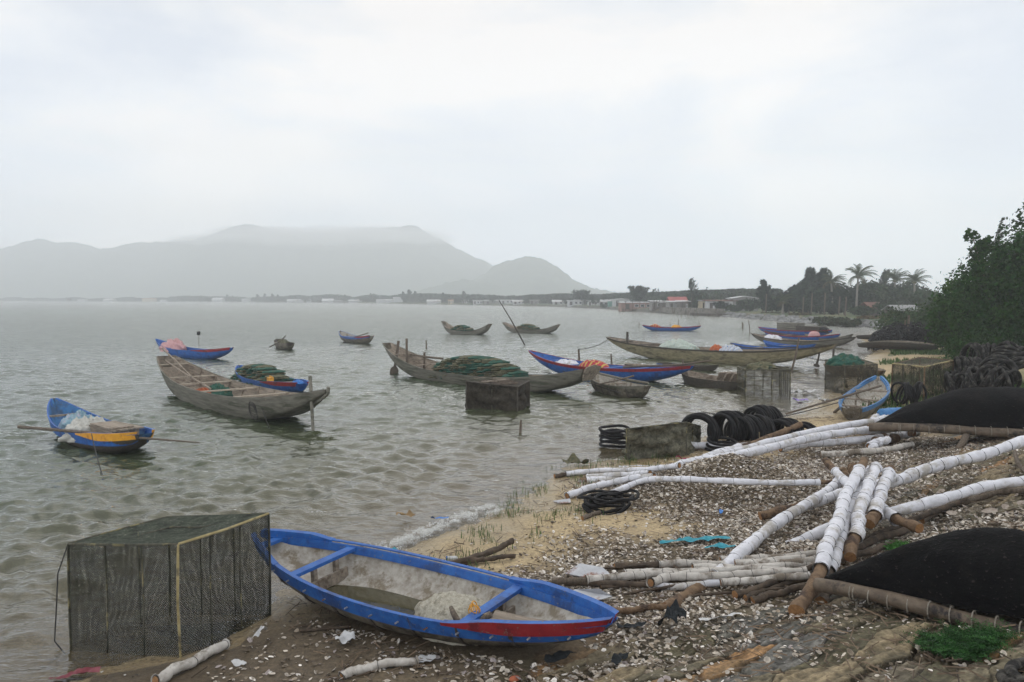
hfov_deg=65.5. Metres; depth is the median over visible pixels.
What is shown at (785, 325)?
crate
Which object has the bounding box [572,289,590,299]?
casuarina tree
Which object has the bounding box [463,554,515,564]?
log
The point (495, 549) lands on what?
log
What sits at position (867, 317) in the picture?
bush
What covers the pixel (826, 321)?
bush
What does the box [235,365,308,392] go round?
moored boat
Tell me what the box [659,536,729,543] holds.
net scrap
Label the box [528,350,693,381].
moored boat
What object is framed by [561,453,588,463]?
weed clump
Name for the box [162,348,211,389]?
pole
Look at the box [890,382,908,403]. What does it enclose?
tyre
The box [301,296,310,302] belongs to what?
tree
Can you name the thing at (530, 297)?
tree
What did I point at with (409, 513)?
sandy lump
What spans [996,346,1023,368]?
tyre
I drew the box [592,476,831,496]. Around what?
wrapped pole
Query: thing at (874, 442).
wrapped pole
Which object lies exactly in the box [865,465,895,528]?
wrapped pole
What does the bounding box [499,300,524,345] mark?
mast rod
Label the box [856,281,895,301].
tree
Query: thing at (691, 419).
tyre
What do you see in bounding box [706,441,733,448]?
tyre
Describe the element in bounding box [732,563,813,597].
log
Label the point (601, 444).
tyre
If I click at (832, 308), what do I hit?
bush
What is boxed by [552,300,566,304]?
house
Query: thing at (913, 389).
tyre
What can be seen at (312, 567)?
beached boat
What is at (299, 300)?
house
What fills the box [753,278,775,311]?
casuarina tree
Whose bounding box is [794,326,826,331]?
crate
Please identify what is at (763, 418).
tyre
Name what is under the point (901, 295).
tree
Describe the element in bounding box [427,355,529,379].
fishing net
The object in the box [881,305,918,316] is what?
shed
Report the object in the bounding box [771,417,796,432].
tyre
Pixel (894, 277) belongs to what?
coconut palm
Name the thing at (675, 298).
house
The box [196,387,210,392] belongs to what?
life vest
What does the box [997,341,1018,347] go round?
tyre
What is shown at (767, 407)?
tyre
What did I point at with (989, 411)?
upturned boat
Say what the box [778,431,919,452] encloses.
wrapped pole
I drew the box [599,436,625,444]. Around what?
tyre
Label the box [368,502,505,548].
foam
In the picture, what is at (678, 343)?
cloth bundle
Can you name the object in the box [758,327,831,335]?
moored boat
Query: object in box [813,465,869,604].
wrapped pole
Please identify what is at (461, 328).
fishing net
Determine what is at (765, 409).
tyre
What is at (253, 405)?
rope coil
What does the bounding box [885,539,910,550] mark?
fern tuft
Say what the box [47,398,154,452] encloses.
moored boat
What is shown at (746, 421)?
tyre
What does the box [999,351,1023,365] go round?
tyre
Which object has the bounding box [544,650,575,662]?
net scrap
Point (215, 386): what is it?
net bundle
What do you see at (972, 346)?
tyre
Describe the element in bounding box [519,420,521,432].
stake
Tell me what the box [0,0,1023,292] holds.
sky
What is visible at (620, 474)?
wrapped pole
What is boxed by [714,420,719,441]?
tyre
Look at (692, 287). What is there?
casuarina tree
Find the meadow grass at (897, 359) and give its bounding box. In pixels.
[860,348,1023,413]
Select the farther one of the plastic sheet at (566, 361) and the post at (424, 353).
the plastic sheet at (566, 361)
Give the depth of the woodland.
491.13 m
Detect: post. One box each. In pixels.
[405,338,407,362]
[423,352,425,368]
[626,332,628,342]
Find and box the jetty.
[690,313,727,316]
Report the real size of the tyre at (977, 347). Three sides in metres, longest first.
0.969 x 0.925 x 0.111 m
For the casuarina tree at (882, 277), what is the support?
on the ground at (28, 648)
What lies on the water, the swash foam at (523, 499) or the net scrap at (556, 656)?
the swash foam at (523, 499)
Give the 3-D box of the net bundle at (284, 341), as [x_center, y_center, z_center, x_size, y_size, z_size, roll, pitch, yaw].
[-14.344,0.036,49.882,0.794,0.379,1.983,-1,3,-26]
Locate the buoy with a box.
[808,331,819,335]
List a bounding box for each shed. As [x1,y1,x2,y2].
[618,301,648,310]
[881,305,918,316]
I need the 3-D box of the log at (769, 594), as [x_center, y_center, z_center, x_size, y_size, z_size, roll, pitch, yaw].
[2.564,2.401,7.604,0.628,0.169,0.114,-1,3,-13]
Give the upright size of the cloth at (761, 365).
0.250 m
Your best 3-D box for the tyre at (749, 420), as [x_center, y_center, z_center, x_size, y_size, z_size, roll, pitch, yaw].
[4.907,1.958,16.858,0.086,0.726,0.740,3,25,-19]
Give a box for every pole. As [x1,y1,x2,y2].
[17,425,199,442]
[151,638,229,681]
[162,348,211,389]
[164,360,189,376]
[339,655,418,679]
[552,562,810,584]
[553,462,681,477]
[564,473,656,498]
[564,579,719,590]
[580,426,890,482]
[584,470,652,477]
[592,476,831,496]
[603,422,802,459]
[614,554,805,568]
[619,415,887,466]
[623,566,712,571]
[646,566,807,587]
[661,473,848,605]
[691,442,746,449]
[691,561,814,571]
[719,550,815,560]
[720,571,810,587]
[734,555,815,564]
[758,474,898,520]
[777,476,1023,544]
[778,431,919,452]
[788,457,868,618]
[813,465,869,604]
[820,441,914,457]
[822,457,923,532]
[843,462,882,561]
[862,413,879,426]
[865,435,891,447]
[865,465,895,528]
[868,436,879,447]
[889,435,1023,488]
[892,431,915,439]
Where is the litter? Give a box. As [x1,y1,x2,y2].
[101,392,1023,681]
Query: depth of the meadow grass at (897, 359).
30.51 m
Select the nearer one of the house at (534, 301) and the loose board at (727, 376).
the loose board at (727, 376)
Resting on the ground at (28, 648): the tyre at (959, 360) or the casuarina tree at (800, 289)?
the casuarina tree at (800, 289)
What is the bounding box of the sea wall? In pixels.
[661,307,723,314]
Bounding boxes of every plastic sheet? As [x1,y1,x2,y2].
[555,359,578,365]
[698,612,740,620]
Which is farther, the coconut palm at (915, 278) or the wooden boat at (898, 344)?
the coconut palm at (915, 278)
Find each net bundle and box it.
[53,409,93,435]
[209,383,232,395]
[277,339,288,342]
[815,327,831,332]
[826,352,864,365]
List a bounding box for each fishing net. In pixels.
[229,363,293,385]
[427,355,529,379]
[450,325,473,332]
[517,324,539,329]
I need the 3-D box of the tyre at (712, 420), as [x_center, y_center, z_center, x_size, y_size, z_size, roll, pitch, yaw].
[3.848,1.843,16.432,0.780,0.751,0.090,-23,-2,25]
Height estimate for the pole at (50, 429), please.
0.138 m
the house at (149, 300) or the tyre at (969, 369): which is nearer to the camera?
the tyre at (969, 369)
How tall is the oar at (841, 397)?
0.540 m
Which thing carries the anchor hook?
in the beached boat at (312, 567)
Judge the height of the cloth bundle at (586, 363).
0.408 m
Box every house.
[103,299,116,301]
[142,298,156,301]
[211,298,224,301]
[241,299,250,301]
[287,299,296,302]
[297,299,310,302]
[321,299,334,302]
[332,300,347,302]
[348,300,361,302]
[375,299,385,303]
[392,297,402,301]
[426,300,440,303]
[472,300,482,304]
[483,300,499,304]
[500,300,512,303]
[512,300,523,304]
[530,300,538,303]
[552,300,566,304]
[566,300,582,306]
[596,299,609,305]
[610,298,631,306]
[666,297,687,300]
[697,300,704,307]
[703,300,723,307]
[723,300,732,310]
[725,296,758,310]
[859,302,881,315]
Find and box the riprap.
[720,312,887,327]
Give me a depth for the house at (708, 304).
153.72 m
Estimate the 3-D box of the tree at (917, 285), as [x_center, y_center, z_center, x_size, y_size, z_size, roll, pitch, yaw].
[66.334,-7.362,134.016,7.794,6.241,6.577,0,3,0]
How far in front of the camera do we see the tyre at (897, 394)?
22.09 m
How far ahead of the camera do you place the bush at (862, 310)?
107.11 m
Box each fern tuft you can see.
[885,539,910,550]
[900,615,1023,662]
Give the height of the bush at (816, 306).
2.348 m
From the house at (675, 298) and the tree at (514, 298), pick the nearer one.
the house at (675, 298)
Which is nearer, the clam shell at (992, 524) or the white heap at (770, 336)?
the clam shell at (992, 524)
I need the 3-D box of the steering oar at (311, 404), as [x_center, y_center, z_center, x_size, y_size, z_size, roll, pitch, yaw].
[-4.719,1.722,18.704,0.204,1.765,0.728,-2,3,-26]
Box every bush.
[788,312,811,315]
[792,301,827,312]
[809,316,843,325]
[821,302,852,314]
[835,317,861,326]
[847,305,881,315]
[856,315,880,318]
[869,291,943,330]
[942,321,1023,362]
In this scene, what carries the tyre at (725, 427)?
on the ground at (28, 648)
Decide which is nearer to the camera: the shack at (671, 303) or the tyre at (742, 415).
the tyre at (742, 415)
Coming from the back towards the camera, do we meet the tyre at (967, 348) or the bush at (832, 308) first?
the bush at (832, 308)
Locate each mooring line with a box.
[91,433,103,478]
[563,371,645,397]
[783,402,837,416]
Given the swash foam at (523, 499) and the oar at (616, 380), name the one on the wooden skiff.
the oar at (616, 380)
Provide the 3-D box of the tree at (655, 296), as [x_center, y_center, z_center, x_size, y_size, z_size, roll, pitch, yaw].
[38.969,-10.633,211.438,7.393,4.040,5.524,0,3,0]
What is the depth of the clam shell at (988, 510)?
9.73 m
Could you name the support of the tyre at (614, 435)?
on the tyre at (610, 438)
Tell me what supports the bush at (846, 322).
on the ground at (28, 648)
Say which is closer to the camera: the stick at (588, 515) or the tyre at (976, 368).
the stick at (588, 515)
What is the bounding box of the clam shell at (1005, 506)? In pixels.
[1001,504,1008,508]
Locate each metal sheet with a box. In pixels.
[553,498,570,503]
[565,563,609,576]
[574,589,611,599]
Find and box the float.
[509,675,520,681]
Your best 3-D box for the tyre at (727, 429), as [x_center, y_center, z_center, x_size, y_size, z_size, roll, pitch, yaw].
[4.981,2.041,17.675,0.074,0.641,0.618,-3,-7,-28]
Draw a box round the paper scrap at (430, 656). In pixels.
[418,654,435,661]
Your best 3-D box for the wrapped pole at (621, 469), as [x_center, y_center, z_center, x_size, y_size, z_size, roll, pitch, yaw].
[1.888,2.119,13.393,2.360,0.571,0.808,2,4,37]
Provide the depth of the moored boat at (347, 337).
55.50 m
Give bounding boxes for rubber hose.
[577,489,639,514]
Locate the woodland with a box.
[0,288,782,307]
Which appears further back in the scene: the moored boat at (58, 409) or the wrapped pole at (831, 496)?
the moored boat at (58, 409)
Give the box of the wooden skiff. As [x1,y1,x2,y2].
[590,374,650,397]
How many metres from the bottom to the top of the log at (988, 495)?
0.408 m
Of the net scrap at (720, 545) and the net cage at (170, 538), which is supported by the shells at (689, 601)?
the net scrap at (720, 545)
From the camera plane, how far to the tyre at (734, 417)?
16.71 m
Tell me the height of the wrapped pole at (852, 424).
0.706 m
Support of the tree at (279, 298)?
on the ground at (28, 648)
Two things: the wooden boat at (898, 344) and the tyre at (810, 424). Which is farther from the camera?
the wooden boat at (898, 344)
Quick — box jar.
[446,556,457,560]
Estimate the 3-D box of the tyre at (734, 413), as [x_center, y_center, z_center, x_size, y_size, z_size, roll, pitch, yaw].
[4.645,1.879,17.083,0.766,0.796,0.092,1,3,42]
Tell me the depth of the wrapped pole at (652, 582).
8.04 m
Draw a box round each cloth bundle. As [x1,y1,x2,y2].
[159,338,186,351]
[579,359,608,367]
[659,338,699,349]
[709,344,721,350]
[719,345,741,350]
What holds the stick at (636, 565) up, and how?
on the shells at (689, 601)
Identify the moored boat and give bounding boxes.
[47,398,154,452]
[155,339,233,358]
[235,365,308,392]
[274,339,293,349]
[339,331,373,343]
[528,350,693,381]
[642,325,700,330]
[730,343,799,348]
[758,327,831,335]
[763,340,815,347]
[764,331,840,339]
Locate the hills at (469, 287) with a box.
[411,279,523,295]
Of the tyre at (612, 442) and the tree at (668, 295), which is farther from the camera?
the tree at (668, 295)
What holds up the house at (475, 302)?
on the ground at (28, 648)
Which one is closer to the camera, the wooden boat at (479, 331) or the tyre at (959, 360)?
the tyre at (959, 360)
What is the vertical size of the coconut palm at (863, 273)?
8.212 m
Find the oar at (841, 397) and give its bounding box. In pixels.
[785,385,881,414]
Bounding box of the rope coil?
[249,401,257,419]
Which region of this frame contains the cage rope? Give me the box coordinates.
[54,546,66,654]
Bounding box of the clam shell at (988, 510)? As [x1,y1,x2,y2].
[981,508,997,512]
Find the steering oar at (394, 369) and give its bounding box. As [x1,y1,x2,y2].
[390,341,399,373]
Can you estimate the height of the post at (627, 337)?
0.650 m
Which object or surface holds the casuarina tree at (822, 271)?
on the ground at (28, 648)
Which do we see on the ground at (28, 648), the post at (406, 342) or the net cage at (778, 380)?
the net cage at (778, 380)
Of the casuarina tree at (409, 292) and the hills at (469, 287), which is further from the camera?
the hills at (469, 287)
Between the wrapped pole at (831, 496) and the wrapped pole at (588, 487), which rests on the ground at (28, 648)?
the wrapped pole at (588, 487)
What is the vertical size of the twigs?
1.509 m
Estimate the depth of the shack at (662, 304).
171.41 m
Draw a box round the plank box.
[89,421,143,434]
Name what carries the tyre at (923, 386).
on the ground at (28, 648)
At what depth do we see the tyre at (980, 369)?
21.62 m
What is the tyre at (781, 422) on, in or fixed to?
on the tyre
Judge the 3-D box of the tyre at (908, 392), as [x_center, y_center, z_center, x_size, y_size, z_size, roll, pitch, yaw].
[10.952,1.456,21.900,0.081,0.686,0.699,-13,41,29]
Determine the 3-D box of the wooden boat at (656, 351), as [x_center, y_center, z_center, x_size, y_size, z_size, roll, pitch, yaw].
[9.728,0.517,39.584,2.030,1.255,12.946,-3,4,-43]
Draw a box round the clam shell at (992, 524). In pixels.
[987,523,1002,525]
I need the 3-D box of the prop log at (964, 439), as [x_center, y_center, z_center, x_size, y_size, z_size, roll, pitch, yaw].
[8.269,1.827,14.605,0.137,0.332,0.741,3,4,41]
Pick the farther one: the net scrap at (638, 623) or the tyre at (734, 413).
the tyre at (734, 413)
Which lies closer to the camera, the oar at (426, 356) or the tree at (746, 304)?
the oar at (426, 356)
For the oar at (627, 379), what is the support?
on the wooden skiff
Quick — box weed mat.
[478,379,519,386]
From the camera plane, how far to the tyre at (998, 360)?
22.26 m
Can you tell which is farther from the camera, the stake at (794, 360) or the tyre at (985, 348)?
the stake at (794, 360)
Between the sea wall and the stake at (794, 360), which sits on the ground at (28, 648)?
the sea wall
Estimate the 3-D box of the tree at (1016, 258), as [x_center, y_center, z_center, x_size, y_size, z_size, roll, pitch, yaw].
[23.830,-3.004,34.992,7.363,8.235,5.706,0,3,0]
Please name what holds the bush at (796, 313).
on the ground at (28, 648)
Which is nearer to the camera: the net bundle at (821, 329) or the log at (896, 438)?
the log at (896, 438)
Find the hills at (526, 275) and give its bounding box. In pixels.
[473,256,624,294]
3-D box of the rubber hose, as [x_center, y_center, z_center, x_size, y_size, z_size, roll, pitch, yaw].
[1.392,2.300,11.460,0.903,0.262,0.907,0,3,0]
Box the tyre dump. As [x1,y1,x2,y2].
[867,322,945,350]
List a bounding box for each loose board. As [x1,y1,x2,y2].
[716,371,731,379]
[722,372,736,380]
[729,373,740,381]
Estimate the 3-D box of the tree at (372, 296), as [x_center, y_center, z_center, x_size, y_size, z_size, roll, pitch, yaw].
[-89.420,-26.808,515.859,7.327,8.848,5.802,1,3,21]
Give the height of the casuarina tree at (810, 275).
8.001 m
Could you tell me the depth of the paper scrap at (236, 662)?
6.60 m
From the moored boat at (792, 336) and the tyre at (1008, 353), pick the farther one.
the moored boat at (792, 336)
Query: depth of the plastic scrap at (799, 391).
25.96 m
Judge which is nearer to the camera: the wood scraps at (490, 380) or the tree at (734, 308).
the wood scraps at (490, 380)
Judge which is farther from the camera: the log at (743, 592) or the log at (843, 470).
the log at (843, 470)
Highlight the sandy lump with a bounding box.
[396,510,415,516]
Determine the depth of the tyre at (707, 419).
16.22 m
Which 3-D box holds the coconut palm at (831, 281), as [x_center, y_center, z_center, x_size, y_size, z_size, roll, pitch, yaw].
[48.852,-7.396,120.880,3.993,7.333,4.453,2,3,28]
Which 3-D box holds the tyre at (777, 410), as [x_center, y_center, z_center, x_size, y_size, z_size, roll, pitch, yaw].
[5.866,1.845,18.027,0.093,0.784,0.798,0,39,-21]
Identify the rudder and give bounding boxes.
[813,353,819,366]
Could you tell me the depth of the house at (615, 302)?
236.51 m
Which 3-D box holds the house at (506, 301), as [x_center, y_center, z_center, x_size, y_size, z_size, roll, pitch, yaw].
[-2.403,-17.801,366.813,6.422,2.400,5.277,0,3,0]
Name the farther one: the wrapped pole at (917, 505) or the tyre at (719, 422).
the tyre at (719, 422)
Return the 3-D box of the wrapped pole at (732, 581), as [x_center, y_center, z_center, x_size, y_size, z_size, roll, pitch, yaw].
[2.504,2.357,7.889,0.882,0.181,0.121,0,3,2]
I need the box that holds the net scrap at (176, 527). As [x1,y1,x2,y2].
[141,524,213,534]
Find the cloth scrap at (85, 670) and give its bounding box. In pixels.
[49,666,100,678]
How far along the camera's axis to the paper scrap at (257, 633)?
7.01 m
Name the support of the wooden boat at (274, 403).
on the water
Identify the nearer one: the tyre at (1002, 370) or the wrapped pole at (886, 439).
the wrapped pole at (886, 439)
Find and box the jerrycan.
[267,375,273,380]
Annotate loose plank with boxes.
[491,610,546,620]
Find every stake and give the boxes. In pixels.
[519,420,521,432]
[791,338,799,370]
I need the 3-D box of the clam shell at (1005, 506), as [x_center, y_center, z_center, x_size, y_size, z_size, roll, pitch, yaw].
[6.086,2.042,9.819,0.083,0.013,0.114,-26,15,15]
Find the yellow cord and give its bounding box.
[468,600,480,613]
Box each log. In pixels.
[450,538,513,563]
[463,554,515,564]
[613,602,671,613]
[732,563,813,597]
[743,579,807,600]
[750,582,805,604]
[833,467,848,478]
[841,540,900,562]
[843,521,921,553]
[847,462,856,473]
[863,495,972,540]
[865,433,900,444]
[919,487,1023,523]
[955,433,970,449]
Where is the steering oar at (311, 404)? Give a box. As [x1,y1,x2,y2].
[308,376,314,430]
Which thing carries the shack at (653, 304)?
on the ground at (28, 648)
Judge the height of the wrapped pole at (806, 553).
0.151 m
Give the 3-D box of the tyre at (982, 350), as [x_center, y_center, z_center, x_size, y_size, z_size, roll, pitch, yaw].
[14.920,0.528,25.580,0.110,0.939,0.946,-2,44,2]
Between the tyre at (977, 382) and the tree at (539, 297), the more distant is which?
the tree at (539, 297)
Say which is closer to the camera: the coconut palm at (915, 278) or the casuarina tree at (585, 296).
the coconut palm at (915, 278)
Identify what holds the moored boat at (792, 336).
on the water
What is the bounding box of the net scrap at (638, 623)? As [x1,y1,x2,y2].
[616,621,645,627]
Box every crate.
[777,322,804,330]
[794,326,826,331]
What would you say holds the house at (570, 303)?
on the ground at (28, 648)
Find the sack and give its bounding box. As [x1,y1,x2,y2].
[58,414,105,441]
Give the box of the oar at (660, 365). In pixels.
[623,360,711,367]
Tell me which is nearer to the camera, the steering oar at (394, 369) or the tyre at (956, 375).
the tyre at (956, 375)
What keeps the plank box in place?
in the moored boat at (58, 409)
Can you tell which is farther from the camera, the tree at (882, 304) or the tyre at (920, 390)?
the tree at (882, 304)
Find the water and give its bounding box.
[0,301,878,678]
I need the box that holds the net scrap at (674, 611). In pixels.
[657,599,686,625]
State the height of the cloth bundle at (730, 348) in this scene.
0.487 m
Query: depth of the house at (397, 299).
494.12 m
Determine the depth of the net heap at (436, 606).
7.03 m
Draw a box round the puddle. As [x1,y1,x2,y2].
[326,585,421,614]
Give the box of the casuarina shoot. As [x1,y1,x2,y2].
[990,217,1006,263]
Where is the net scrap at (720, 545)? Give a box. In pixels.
[705,542,735,547]
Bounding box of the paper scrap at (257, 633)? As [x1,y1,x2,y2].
[252,626,267,637]
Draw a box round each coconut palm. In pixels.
[776,293,793,313]
[821,268,847,302]
[844,263,879,314]
[883,268,909,286]
[901,268,932,292]
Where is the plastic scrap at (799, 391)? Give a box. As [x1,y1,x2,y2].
[791,389,815,392]
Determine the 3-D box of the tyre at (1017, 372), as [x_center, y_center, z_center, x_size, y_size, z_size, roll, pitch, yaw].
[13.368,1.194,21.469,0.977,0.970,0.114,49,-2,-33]
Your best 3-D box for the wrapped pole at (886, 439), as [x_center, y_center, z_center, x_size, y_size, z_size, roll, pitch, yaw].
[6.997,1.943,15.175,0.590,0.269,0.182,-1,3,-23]
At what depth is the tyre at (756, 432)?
16.57 m
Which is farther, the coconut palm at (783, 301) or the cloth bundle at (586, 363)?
the coconut palm at (783, 301)
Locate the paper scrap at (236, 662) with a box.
[231,659,246,665]
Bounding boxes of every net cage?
[67,512,270,657]
[465,380,529,411]
[622,422,700,459]
[737,366,790,400]
[825,358,877,393]
[891,357,953,399]
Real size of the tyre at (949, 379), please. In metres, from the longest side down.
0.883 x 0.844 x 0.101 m
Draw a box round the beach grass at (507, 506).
[429,452,679,570]
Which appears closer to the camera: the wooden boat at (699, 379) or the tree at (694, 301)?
the wooden boat at (699, 379)
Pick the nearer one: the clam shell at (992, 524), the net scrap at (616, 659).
the net scrap at (616, 659)
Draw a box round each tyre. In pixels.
[598,424,629,433]
[599,433,625,439]
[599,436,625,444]
[599,440,625,447]
[600,429,625,436]
[681,413,717,440]
[682,414,715,441]
[686,417,711,436]
[706,436,737,445]
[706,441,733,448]
[707,413,733,440]
[710,415,735,441]
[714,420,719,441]
[717,410,740,441]
[717,414,737,439]
[717,415,745,440]
[718,417,746,439]
[720,411,750,440]
[723,421,728,436]
[725,410,744,427]
[726,424,729,435]
[738,417,752,439]
[744,406,764,415]
[744,416,758,439]
[744,417,754,440]
[746,415,763,436]
[747,414,770,438]
[747,416,766,434]
[754,405,769,416]
[754,416,774,432]
[757,416,775,431]
[758,405,771,431]
[769,406,781,429]
[770,405,783,428]
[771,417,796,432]
[773,419,792,432]
[777,418,800,430]
[802,421,815,427]
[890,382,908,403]
[894,383,906,405]
[899,386,910,404]
[904,382,907,404]
[907,382,912,402]
[909,384,917,401]
[913,381,926,400]
[914,382,922,401]
[944,374,954,391]
[945,372,955,389]
[950,373,964,390]
[953,357,961,372]
[954,355,969,370]
[954,375,963,388]
[956,356,958,377]
[959,344,979,367]
[962,343,981,364]
[963,343,985,357]
[967,367,977,386]
[968,342,984,360]
[969,376,979,387]
[972,364,1001,387]
[974,366,983,381]
[978,358,1017,384]
[978,369,991,386]
[980,344,987,357]
[981,368,991,387]
[982,359,1017,374]
[984,354,1016,386]
[985,367,1002,386]
[989,366,1013,386]
[990,345,1021,365]
[991,352,1023,355]
[992,346,1023,365]
[992,370,1007,386]
[993,349,1023,364]
[995,369,1021,386]
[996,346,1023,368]
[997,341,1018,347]
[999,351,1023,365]
[1000,368,1011,386]
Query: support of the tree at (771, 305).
on the ground at (28, 648)
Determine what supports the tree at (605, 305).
on the ground at (28, 648)
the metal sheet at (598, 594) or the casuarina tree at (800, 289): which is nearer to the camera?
the metal sheet at (598, 594)
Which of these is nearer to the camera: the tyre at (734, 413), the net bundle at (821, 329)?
the tyre at (734, 413)
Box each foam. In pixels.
[221,339,875,636]
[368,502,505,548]
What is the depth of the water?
22.36 m
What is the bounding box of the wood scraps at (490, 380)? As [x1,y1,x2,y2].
[474,377,504,381]
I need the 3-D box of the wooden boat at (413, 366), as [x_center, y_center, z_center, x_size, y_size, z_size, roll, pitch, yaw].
[-1.356,1.016,29.282,1.680,1.416,11.841,-3,4,-42]
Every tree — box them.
[275,297,285,301]
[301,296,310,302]
[369,293,379,302]
[405,289,415,300]
[460,291,466,304]
[507,295,516,299]
[524,296,533,303]
[536,295,544,300]
[544,294,550,303]
[554,295,566,299]
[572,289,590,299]
[581,291,593,302]
[591,298,599,304]
[600,303,607,307]
[627,285,658,301]
[646,294,662,301]
[661,294,681,300]
[684,277,707,307]
[689,291,710,307]
[708,291,734,299]
[712,301,728,308]
[718,290,756,299]
[724,304,742,311]
[735,288,759,299]
[736,297,760,311]
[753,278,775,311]
[760,297,779,311]
[775,290,787,296]
[775,293,795,312]
[785,284,794,311]
[791,279,827,309]
[800,287,837,313]
[801,266,833,290]
[817,266,838,313]
[825,282,849,313]
[829,285,855,314]
[847,289,871,307]
[851,278,882,290]
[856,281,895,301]
[872,298,902,313]
[878,268,893,285]
[888,283,922,304]
[890,281,931,290]
[909,289,938,314]
[915,264,985,354]
[937,228,1023,351]
[965,202,1023,345]
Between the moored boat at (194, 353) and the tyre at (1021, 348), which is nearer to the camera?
the tyre at (1021, 348)
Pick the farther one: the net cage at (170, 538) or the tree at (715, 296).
the tree at (715, 296)
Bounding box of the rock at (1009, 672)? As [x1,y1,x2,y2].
[995,657,1023,681]
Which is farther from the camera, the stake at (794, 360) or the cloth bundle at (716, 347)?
the cloth bundle at (716, 347)
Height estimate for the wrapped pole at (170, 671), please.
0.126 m
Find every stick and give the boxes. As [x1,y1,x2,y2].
[300,625,350,631]
[581,510,600,519]
[601,581,685,587]
[603,564,652,568]
[623,581,692,595]
[690,587,785,596]
[1013,450,1023,472]
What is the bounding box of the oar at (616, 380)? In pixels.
[596,375,633,384]
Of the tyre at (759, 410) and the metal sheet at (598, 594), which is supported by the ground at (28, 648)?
the tyre at (759, 410)
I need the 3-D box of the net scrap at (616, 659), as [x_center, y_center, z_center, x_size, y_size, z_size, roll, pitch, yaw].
[0.848,2.474,6.253,0.089,0.058,0.240,2,4,33]
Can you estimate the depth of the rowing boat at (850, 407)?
22.09 m
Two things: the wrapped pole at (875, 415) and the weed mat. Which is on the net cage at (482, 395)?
the weed mat
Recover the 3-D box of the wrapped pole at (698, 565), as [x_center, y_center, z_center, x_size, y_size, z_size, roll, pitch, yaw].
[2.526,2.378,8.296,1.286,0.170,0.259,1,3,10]
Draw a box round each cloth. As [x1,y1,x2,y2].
[292,379,303,383]
[746,361,778,368]
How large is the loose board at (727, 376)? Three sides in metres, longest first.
0.550 x 0.500 x 0.051 m
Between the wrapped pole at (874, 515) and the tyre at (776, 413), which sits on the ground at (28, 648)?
the tyre at (776, 413)
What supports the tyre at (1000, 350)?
on the tyre
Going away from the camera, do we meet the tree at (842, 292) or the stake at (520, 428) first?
the stake at (520, 428)
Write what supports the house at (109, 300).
on the ground at (28, 648)
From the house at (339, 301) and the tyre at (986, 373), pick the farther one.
the house at (339, 301)
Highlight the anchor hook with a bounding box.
[449,606,492,619]
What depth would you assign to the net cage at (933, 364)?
23.98 m
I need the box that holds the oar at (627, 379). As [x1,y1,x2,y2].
[598,372,648,383]
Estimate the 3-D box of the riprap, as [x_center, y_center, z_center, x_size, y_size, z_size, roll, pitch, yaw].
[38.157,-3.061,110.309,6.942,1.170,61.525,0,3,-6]
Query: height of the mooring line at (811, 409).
0.132 m
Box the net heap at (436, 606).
[414,591,492,645]
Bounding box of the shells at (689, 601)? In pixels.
[207,429,1023,681]
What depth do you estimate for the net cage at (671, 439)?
15.42 m
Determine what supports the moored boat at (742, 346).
on the water
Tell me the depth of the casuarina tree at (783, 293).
131.62 m
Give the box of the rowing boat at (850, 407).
[838,375,889,419]
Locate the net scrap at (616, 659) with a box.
[611,652,628,664]
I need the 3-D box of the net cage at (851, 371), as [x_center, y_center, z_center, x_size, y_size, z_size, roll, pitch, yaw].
[11.221,1.195,26.302,1.145,1.094,2.861,1,3,10]
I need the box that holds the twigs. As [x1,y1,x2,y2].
[104,416,1023,681]
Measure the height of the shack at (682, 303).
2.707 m
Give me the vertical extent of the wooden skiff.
0.714 m
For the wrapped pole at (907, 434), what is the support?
on the ground at (28, 648)
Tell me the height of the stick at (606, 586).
0.056 m
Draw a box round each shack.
[648,300,664,310]
[659,302,665,310]
[665,301,677,306]
[675,300,690,307]
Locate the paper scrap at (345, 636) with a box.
[335,630,354,643]
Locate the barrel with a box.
[877,407,901,415]
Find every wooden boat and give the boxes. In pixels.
[156,355,329,419]
[382,343,600,391]
[441,321,491,334]
[502,322,559,332]
[606,337,836,364]
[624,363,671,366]
[657,363,718,370]
[682,370,747,389]
[751,333,855,346]
[805,334,852,339]
[823,363,885,376]
[856,335,870,339]
[857,340,937,349]
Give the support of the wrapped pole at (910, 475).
on the wrapped pole at (831, 496)
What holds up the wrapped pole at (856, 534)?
on the wrapped pole at (838, 552)
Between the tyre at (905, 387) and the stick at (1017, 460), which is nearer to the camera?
the stick at (1017, 460)
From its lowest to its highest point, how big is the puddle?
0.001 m
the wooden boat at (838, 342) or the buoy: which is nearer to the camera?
the wooden boat at (838, 342)
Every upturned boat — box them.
[813,527,1023,632]
[869,387,1023,437]
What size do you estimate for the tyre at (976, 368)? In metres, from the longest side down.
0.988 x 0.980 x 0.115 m
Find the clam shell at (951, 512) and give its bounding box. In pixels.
[946,511,956,514]
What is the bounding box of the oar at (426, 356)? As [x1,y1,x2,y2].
[410,353,443,359]
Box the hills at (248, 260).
[0,224,492,298]
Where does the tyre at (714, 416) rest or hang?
on the ground at (28, 648)
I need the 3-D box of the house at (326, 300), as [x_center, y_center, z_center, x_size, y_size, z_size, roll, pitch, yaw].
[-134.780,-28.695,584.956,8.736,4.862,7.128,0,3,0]
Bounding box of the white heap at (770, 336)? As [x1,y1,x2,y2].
[765,334,781,339]
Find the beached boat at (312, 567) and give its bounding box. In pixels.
[251,528,618,647]
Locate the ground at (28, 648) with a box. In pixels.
[0,300,1023,681]

